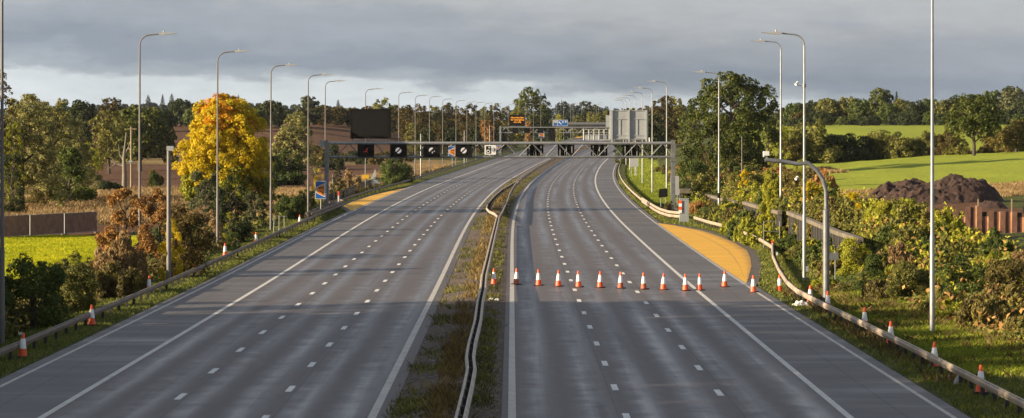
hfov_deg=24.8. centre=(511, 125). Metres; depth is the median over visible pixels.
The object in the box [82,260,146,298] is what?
shrub
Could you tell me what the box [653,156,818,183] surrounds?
bank scrub
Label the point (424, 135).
tree
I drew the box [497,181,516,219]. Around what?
safety barrier
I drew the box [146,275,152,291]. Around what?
traffic cone
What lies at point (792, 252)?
wall scrub
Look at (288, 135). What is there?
tree
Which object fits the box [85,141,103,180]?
shrub
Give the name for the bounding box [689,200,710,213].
shrub
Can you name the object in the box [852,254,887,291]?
shrub
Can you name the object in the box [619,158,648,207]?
safety barrier
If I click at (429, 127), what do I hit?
street lamp
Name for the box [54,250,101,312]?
shrub
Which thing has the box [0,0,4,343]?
street lamp
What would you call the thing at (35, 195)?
shrub
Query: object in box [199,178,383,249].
undergrowth
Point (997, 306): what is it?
shrub
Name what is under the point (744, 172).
shrub
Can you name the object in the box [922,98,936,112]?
tree
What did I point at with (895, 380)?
edge line
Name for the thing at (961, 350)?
bank grass
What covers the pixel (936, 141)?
shrub
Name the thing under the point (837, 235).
retaining wall
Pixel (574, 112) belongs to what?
tree
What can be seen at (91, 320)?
traffic cone
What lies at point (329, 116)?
tree
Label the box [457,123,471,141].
tree
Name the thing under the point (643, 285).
traffic cone
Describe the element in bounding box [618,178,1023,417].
verge grass
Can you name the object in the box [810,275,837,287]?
shrub
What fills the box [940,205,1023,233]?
sheet pile wall
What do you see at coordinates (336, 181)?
tree
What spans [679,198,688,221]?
roadside cabinet
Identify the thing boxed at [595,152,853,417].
shoulder line
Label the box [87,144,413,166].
field scrub
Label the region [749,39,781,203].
street lamp
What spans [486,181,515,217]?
safety barrier
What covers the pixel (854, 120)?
wood
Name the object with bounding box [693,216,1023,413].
safety barrier
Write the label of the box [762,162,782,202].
shrub
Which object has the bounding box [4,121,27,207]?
tree
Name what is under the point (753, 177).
shrub
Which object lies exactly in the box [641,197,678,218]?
safety barrier
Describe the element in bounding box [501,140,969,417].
carriageway
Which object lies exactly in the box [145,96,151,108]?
tree
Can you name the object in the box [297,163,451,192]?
dry grass
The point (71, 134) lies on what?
tree
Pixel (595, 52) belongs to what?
sky
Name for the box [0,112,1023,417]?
ground
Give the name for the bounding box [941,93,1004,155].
tree
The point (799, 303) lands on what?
litter
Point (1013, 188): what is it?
dry grass
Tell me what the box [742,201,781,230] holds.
retaining wall
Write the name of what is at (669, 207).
shrub
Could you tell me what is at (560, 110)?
tree
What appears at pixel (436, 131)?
tree
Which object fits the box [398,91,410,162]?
street lamp
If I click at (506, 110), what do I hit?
tree
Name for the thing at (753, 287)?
traffic cone
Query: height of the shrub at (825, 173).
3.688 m
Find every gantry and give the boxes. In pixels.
[319,109,676,209]
[499,110,633,154]
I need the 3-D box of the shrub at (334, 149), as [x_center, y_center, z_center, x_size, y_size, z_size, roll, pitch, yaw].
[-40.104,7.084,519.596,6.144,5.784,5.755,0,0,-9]
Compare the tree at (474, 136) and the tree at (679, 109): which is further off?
the tree at (474, 136)
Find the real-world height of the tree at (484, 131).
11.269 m
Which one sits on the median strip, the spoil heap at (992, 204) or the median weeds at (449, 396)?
the median weeds at (449, 396)
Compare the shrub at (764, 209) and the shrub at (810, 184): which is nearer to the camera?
the shrub at (764, 209)
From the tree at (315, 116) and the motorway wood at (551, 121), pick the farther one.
the motorway wood at (551, 121)
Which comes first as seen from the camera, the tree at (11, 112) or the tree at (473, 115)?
the tree at (11, 112)
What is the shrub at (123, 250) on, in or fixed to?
on the ground at (990, 168)
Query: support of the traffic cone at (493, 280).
on the median strip
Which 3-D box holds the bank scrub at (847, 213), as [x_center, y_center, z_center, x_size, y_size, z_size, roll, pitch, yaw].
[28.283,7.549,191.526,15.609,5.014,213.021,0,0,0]
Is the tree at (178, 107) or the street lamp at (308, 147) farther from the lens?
the tree at (178, 107)
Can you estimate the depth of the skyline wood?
1663.50 m
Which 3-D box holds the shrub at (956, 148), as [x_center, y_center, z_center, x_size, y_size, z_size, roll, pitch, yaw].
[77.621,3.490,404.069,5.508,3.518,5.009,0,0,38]
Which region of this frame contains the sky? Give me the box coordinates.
[0,0,1023,129]
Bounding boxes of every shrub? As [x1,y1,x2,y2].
[4,152,27,213]
[5,252,73,327]
[25,169,54,205]
[46,147,97,203]
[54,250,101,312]
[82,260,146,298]
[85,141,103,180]
[93,230,147,279]
[94,188,137,251]
[96,180,123,190]
[135,187,185,263]
[146,169,164,185]
[146,173,162,186]
[158,204,216,274]
[158,219,186,279]
[187,169,223,228]
[200,209,223,243]
[204,174,252,242]
[222,212,234,246]
[226,232,240,250]
[243,190,266,225]
[264,155,282,186]
[269,147,306,184]
[273,194,306,219]
[298,193,316,212]
[311,169,323,203]
[319,145,345,168]
[338,169,361,192]
[377,162,414,184]
[381,158,403,185]
[614,147,627,163]
[662,201,675,213]
[670,159,710,196]
[678,181,694,198]
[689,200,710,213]
[690,167,727,200]
[700,144,710,178]
[722,172,763,197]
[737,169,750,192]
[738,209,755,220]
[755,182,778,228]
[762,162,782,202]
[766,125,794,164]
[776,171,802,192]
[777,139,802,164]
[777,233,796,243]
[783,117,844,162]
[790,158,806,184]
[800,181,820,204]
[809,167,839,193]
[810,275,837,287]
[817,201,840,211]
[818,132,863,161]
[832,285,856,291]
[834,237,871,275]
[844,135,879,160]
[847,192,862,209]
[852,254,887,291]
[860,129,899,158]
[861,276,906,299]
[863,200,892,225]
[870,240,917,278]
[878,131,918,158]
[885,259,929,300]
[890,197,920,217]
[906,130,934,155]
[919,285,963,311]
[924,206,965,235]
[925,133,946,154]
[934,130,965,154]
[939,252,985,295]
[941,136,971,154]
[956,293,1023,328]
[977,131,1013,152]
[979,227,1014,257]
[981,258,1023,298]
[996,119,1023,151]
[1003,315,1023,334]
[1011,249,1023,275]
[1015,129,1023,150]
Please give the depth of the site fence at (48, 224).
207.87 m
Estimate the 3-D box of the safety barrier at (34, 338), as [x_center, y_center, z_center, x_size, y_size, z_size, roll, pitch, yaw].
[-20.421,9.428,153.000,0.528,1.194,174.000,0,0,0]
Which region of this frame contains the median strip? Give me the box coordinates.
[389,140,610,417]
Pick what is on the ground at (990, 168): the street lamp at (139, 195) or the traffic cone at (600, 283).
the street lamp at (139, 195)
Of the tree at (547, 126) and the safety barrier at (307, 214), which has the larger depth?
the tree at (547, 126)
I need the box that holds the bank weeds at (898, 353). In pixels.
[778,278,1023,382]
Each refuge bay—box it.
[345,188,404,210]
[658,223,751,282]
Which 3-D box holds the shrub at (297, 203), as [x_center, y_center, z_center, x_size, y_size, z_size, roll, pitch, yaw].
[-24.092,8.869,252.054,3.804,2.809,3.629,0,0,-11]
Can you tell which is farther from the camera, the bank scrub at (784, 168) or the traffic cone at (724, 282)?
the bank scrub at (784, 168)
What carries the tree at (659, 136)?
on the ground at (990, 168)
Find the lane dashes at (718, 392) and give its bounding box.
[573,162,723,395]
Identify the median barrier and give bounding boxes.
[454,217,499,417]
[516,145,590,185]
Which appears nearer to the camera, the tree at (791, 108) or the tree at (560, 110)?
the tree at (791, 108)
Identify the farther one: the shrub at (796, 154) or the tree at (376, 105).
the tree at (376, 105)
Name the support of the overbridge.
on the ground at (990, 168)
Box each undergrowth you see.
[5,226,254,338]
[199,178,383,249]
[667,159,1023,347]
[676,196,857,280]
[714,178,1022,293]
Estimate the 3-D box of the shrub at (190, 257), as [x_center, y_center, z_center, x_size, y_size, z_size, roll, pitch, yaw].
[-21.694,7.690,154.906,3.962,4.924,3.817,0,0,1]
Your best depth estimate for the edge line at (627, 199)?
312.08 m
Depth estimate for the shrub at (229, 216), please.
193.91 m
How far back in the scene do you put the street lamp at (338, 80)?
308.94 m
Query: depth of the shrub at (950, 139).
404.08 m
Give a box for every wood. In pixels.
[4,102,618,121]
[70,105,294,122]
[401,110,511,148]
[401,111,547,141]
[457,108,555,141]
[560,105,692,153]
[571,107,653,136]
[777,107,1023,125]
[778,111,1022,125]
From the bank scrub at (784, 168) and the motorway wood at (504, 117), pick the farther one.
the motorway wood at (504, 117)
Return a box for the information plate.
[830,251,837,279]
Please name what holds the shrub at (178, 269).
on the ground at (990, 168)
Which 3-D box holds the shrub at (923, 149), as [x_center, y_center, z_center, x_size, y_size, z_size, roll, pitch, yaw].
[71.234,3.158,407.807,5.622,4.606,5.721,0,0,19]
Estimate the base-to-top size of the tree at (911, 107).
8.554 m
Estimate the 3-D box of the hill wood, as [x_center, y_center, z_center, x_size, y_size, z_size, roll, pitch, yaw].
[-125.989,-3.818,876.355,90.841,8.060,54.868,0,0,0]
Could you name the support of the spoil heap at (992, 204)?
on the ground at (990, 168)
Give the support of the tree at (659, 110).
on the ground at (990, 168)
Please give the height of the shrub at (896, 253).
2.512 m
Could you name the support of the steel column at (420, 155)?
on the ground at (990, 168)
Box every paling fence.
[329,178,376,200]
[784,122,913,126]
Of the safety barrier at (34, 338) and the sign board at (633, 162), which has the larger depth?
the sign board at (633, 162)
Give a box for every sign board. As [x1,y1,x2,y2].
[630,158,637,176]
[659,188,667,207]
[670,176,678,205]
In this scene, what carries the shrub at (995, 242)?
on the ground at (990, 168)
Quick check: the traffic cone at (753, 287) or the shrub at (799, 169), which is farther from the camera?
the shrub at (799, 169)
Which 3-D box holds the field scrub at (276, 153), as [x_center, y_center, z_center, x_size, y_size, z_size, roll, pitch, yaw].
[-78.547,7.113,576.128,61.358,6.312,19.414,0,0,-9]
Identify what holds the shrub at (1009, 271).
on the ground at (990, 168)
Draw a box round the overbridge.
[550,122,703,141]
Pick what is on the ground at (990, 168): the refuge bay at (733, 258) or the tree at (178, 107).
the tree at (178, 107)
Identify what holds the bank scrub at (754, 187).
on the ground at (990, 168)
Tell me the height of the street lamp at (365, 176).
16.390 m
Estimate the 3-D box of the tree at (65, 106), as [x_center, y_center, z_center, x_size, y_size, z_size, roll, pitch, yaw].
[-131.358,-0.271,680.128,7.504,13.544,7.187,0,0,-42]
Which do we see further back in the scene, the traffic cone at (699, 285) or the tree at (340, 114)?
the tree at (340, 114)
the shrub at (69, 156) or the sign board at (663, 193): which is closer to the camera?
the sign board at (663, 193)
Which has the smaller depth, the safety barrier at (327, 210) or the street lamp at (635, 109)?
the safety barrier at (327, 210)
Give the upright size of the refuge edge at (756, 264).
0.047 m
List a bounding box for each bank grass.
[625,158,676,203]
[805,287,1023,376]
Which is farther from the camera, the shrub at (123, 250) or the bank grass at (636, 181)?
the bank grass at (636, 181)
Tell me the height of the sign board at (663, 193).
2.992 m
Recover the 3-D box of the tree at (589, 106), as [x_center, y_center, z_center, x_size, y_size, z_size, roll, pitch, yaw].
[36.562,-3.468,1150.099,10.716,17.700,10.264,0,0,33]
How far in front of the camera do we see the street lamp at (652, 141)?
336.94 m
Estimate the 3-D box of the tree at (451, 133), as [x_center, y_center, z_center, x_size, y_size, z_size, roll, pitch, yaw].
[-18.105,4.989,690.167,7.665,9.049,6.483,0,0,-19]
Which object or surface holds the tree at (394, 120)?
on the ground at (990, 168)
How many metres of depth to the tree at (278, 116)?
786.98 m
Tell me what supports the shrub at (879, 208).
on the ground at (990, 168)
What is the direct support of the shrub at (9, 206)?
on the ground at (990, 168)
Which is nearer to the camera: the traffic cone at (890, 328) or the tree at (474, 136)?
the traffic cone at (890, 328)
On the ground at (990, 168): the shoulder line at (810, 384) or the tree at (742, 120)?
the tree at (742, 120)
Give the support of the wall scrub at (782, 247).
on the ground at (990, 168)
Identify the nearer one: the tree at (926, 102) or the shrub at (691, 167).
the shrub at (691, 167)
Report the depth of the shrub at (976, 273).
121.84 m
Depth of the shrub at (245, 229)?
203.81 m
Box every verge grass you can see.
[0,180,425,375]
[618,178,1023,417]
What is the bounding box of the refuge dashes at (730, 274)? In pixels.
[658,225,740,280]
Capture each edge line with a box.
[0,137,581,386]
[368,140,602,417]
[508,140,614,417]
[613,158,656,223]
[745,285,956,417]
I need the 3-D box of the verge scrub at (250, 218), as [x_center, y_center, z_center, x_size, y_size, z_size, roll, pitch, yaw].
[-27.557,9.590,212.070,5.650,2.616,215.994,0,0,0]
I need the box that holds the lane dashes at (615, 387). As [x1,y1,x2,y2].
[547,161,630,417]
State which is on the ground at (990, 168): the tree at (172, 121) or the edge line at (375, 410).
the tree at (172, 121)
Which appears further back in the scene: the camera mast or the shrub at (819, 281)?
the shrub at (819, 281)
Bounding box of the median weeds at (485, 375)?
[470,172,538,417]
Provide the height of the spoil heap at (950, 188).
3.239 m
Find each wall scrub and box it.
[675,194,846,271]
[682,190,843,271]
[687,194,832,263]
[694,194,859,276]
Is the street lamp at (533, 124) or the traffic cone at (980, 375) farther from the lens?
the street lamp at (533, 124)
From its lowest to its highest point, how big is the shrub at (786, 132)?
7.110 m
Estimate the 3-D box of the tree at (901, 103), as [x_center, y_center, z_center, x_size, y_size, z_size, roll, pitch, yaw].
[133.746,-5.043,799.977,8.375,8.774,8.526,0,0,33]
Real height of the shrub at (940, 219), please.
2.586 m
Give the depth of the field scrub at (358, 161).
594.85 m
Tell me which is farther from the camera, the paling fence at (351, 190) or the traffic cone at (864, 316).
the paling fence at (351, 190)
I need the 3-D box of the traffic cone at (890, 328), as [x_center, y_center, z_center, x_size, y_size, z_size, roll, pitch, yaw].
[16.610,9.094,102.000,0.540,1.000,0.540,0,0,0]
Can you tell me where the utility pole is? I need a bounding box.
[129,127,132,188]
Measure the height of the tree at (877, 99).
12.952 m
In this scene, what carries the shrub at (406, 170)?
on the ground at (990, 168)
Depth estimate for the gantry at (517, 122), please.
659.68 m
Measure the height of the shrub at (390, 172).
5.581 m
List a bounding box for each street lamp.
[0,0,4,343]
[138,31,175,244]
[216,48,250,244]
[270,63,298,229]
[307,73,330,211]
[325,79,345,139]
[362,88,382,190]
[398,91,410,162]
[415,95,426,176]
[429,96,440,171]
[442,98,451,166]
[525,103,532,147]
[533,104,534,141]
[625,94,635,174]
[630,91,642,182]
[633,87,652,191]
[649,80,667,192]
[692,70,719,202]
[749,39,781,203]
[760,30,807,280]
[929,0,934,331]
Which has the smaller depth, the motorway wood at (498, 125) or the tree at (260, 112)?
the tree at (260, 112)
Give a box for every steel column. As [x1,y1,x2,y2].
[166,146,173,279]
[420,134,420,175]
[741,136,741,172]
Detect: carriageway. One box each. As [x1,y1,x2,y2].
[0,133,606,417]
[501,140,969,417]
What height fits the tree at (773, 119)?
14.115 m
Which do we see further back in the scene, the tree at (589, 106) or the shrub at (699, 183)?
the tree at (589, 106)
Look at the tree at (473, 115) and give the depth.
799.44 m
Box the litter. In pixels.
[792,300,807,305]
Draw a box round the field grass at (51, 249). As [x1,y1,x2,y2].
[4,234,137,278]
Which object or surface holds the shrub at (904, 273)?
on the ground at (990, 168)
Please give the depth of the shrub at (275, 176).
369.34 m
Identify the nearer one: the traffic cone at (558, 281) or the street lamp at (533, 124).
the traffic cone at (558, 281)
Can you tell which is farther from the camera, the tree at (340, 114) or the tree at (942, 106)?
the tree at (340, 114)
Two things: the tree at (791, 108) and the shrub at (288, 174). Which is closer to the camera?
the shrub at (288, 174)
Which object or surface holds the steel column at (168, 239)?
on the ground at (990, 168)
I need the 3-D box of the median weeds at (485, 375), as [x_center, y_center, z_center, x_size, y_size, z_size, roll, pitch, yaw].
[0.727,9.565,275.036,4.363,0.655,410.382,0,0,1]
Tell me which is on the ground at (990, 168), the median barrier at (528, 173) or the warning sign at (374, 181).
the warning sign at (374, 181)
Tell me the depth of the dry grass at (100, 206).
273.48 m
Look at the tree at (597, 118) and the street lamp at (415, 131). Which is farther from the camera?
the tree at (597, 118)
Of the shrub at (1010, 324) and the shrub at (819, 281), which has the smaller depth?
the shrub at (1010, 324)
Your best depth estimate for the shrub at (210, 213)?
195.66 m
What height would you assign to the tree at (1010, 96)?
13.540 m
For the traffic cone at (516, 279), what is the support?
on the carriageway at (650, 371)
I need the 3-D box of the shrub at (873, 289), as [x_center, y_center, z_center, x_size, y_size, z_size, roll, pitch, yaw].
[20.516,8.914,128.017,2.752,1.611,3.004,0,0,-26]
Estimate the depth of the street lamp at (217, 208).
191.92 m
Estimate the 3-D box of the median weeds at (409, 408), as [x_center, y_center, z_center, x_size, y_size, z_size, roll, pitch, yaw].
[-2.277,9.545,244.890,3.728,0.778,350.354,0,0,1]
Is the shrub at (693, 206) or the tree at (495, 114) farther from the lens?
the tree at (495, 114)
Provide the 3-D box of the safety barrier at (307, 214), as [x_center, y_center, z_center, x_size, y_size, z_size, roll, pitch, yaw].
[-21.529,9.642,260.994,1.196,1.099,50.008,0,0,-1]
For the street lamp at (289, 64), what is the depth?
226.94 m
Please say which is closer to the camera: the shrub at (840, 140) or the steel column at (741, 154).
the steel column at (741, 154)
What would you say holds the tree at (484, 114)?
on the ground at (990, 168)
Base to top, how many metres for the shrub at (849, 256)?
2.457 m
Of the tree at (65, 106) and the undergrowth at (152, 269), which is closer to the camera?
the undergrowth at (152, 269)
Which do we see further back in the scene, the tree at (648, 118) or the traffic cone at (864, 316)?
the tree at (648, 118)
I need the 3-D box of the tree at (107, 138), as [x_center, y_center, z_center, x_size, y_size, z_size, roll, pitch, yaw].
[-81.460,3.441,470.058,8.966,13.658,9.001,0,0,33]
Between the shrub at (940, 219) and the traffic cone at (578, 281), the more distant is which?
the shrub at (940, 219)
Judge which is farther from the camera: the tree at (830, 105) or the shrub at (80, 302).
the tree at (830, 105)
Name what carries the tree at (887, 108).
on the ground at (990, 168)
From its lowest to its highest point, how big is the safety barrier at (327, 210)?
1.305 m
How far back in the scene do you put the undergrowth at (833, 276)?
145.17 m
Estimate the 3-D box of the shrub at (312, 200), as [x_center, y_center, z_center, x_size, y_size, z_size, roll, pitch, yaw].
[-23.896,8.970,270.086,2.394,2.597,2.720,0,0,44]
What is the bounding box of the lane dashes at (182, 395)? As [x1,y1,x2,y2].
[173,141,581,399]
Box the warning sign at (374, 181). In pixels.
[370,169,379,191]
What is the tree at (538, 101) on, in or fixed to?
on the ground at (990, 168)
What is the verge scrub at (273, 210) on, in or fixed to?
on the ground at (990, 168)
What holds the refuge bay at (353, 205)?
on the carriageway at (347, 374)
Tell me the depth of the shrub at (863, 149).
404.99 m
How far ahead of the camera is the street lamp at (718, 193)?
236.94 m
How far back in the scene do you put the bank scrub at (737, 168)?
328.21 m
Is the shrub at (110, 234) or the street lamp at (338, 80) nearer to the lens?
the shrub at (110, 234)
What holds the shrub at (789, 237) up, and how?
on the ground at (990, 168)
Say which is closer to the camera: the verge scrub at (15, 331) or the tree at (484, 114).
the verge scrub at (15, 331)
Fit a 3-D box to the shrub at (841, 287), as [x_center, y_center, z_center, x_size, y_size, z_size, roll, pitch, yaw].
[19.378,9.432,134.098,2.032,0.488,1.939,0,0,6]
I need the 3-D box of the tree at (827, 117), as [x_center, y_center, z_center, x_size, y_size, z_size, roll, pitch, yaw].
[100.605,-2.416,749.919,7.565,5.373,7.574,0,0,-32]
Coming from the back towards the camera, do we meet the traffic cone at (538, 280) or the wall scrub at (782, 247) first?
the wall scrub at (782, 247)
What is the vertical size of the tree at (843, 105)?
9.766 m
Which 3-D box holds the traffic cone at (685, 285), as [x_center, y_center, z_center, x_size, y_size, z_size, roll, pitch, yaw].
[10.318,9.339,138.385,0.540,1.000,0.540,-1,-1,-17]
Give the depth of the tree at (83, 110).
638.14 m
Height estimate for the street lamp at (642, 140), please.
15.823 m
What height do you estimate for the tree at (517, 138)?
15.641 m
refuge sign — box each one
[315,181,325,208]
[448,146,454,166]
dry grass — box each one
[4,185,336,224]
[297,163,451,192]
[774,165,848,173]
[840,180,1023,199]
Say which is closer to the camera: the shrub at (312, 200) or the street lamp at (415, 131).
the shrub at (312, 200)
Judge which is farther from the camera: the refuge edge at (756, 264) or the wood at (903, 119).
the wood at (903, 119)
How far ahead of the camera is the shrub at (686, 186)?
286.57 m
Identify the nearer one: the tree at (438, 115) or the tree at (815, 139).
the tree at (815, 139)
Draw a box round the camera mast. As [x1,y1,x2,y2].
[763,151,829,301]
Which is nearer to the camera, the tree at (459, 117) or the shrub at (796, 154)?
the shrub at (796, 154)
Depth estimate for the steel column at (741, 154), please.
299.97 m
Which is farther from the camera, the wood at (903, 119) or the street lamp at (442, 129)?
the wood at (903, 119)
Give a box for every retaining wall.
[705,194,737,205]
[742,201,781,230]
[786,211,862,262]
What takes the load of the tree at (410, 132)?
on the ground at (990, 168)
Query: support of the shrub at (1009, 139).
on the ground at (990, 168)
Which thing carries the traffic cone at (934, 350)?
on the ground at (990, 168)
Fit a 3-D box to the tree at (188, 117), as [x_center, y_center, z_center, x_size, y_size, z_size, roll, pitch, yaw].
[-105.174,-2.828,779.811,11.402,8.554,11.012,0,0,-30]
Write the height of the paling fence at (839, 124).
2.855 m
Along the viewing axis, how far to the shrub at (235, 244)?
187.83 m
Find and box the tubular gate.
[763,221,779,247]
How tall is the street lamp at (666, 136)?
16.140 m
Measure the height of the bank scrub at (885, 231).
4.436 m
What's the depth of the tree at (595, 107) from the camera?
1198.54 m
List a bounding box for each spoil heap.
[864,173,1003,205]
[979,200,1007,208]
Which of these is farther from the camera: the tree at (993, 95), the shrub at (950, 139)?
the tree at (993, 95)
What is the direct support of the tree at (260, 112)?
on the ground at (990, 168)
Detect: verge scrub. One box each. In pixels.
[5,189,306,337]
[10,183,344,308]
[36,213,241,297]
[73,190,314,282]
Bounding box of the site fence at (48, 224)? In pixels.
[4,211,99,236]
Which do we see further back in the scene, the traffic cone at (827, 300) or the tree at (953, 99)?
the tree at (953, 99)
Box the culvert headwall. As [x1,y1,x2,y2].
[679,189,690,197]
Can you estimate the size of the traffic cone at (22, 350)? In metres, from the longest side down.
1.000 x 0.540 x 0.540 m
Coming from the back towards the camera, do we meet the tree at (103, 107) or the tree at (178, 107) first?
the tree at (178, 107)
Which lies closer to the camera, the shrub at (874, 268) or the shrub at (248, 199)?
the shrub at (874, 268)
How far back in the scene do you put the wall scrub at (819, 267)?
177.08 m
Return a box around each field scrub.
[37,140,402,164]
[82,143,306,162]
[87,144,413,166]
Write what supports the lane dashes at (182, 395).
on the carriageway at (347, 374)
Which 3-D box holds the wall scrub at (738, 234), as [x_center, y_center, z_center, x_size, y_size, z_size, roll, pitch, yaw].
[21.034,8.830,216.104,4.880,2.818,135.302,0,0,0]
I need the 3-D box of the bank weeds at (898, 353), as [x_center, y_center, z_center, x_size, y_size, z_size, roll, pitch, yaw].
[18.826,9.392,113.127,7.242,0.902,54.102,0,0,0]
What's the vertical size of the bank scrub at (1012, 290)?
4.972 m
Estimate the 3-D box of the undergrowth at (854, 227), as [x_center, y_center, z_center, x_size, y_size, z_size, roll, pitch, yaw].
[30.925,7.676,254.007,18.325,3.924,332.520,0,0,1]
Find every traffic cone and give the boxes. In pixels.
[15,333,28,357]
[87,305,97,325]
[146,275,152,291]
[221,243,226,255]
[490,268,496,284]
[511,268,521,284]
[534,269,543,285]
[553,270,563,286]
[574,271,583,286]
[594,271,605,287]
[615,272,625,288]
[638,272,648,289]
[658,273,668,289]
[681,274,690,290]
[694,274,704,290]
[719,270,729,286]
[747,275,758,292]
[776,275,783,291]
[807,285,812,301]
[825,291,830,309]
[862,307,867,322]
[886,321,893,342]
[927,342,938,367]
[972,365,989,393]
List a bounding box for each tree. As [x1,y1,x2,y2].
[0,70,18,156]
[4,93,69,206]
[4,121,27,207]
[24,98,91,198]
[45,118,100,197]
[53,102,69,131]
[68,99,99,146]
[87,109,129,173]
[92,97,124,160]
[107,132,129,187]
[110,104,177,170]
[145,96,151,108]
[158,108,177,129]
[160,95,164,109]
[167,98,193,125]
[172,92,277,205]
[181,105,199,127]
[251,108,267,131]
[253,100,285,127]
[268,111,321,176]
[294,95,322,126]
[314,105,334,125]
[329,106,349,125]
[331,158,343,191]
[344,107,358,125]
[372,97,394,130]
[391,104,402,136]
[396,105,414,141]
[405,123,422,158]
[412,103,431,134]
[419,127,436,158]
[424,105,445,140]
[430,120,446,155]
[438,103,457,141]
[440,127,460,155]
[452,105,469,139]
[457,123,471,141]
[462,103,480,132]
[466,126,483,154]
[476,106,490,145]
[477,120,495,150]
[487,103,501,125]
[492,128,507,150]
[498,106,514,139]
[500,121,509,149]
[508,108,524,147]
[513,86,552,141]
[523,120,532,145]
[537,107,552,141]
[552,101,571,140]
[555,114,563,140]
[566,104,583,137]
[569,115,587,136]
[577,101,593,121]
[591,112,605,133]
[592,104,601,131]
[633,105,651,154]
[636,113,667,159]
[648,95,680,149]
[667,96,687,148]
[676,71,779,175]
[756,84,782,152]
[782,102,809,118]
[789,112,809,118]
[805,100,817,119]
[812,98,839,119]
[812,110,837,124]
[834,96,862,121]
[846,98,872,118]
[868,87,894,115]
[876,103,902,116]
[892,98,909,112]
[901,100,927,122]
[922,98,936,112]
[934,99,956,116]
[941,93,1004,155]
[949,94,965,110]
[980,90,1003,111]
[996,86,1023,113]
[1013,96,1023,116]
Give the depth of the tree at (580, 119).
1059.30 m
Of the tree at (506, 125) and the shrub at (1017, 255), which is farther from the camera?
the tree at (506, 125)
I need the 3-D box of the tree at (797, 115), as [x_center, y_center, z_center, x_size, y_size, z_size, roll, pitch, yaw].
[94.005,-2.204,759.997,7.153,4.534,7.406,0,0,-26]
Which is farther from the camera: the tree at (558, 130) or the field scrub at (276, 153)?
the tree at (558, 130)
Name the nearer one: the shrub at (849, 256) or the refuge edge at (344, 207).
the shrub at (849, 256)
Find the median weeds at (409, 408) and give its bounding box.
[383,179,515,417]
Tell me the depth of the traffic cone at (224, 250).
177.90 m
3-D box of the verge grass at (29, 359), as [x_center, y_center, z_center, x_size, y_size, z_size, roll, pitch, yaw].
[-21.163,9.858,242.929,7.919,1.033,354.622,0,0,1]
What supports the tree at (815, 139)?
on the ground at (990, 168)
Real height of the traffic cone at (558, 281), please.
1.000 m
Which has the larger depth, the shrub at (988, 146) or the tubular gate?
the shrub at (988, 146)
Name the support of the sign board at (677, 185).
on the ground at (990, 168)
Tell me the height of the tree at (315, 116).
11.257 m
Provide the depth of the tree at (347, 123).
833.43 m
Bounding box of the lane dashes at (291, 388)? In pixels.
[262,152,552,417]
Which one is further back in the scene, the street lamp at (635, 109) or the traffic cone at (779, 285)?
the street lamp at (635, 109)
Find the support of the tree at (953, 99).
on the ground at (990, 168)
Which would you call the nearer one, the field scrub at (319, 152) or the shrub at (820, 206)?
the shrub at (820, 206)
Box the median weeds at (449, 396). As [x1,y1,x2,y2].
[419,178,523,417]
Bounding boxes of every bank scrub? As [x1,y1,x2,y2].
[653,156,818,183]
[661,165,752,177]
[668,155,788,185]
[691,173,1023,318]
[710,177,1005,281]
[723,170,1023,343]
[742,172,1023,308]
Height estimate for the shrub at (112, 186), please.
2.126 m
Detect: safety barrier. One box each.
[0,215,316,359]
[304,201,339,222]
[310,199,343,220]
[342,146,526,200]
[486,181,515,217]
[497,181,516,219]
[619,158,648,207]
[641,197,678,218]
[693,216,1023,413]
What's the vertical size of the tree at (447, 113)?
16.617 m
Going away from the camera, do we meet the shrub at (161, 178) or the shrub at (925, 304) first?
the shrub at (925, 304)
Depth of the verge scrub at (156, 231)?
189.54 m
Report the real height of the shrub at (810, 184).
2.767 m
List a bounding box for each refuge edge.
[341,188,402,210]
[662,223,761,284]
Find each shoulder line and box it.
[38,139,580,417]
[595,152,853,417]
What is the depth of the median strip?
111.17 m
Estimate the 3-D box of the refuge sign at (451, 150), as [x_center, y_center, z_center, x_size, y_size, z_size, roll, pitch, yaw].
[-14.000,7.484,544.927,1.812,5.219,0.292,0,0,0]
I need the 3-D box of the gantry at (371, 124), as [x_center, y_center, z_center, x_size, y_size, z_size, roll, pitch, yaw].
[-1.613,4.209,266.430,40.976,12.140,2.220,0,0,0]
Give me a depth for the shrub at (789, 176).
225.24 m
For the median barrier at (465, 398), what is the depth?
94.03 m
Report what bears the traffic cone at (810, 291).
on the ground at (990, 168)
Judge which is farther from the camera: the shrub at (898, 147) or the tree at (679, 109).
the tree at (679, 109)

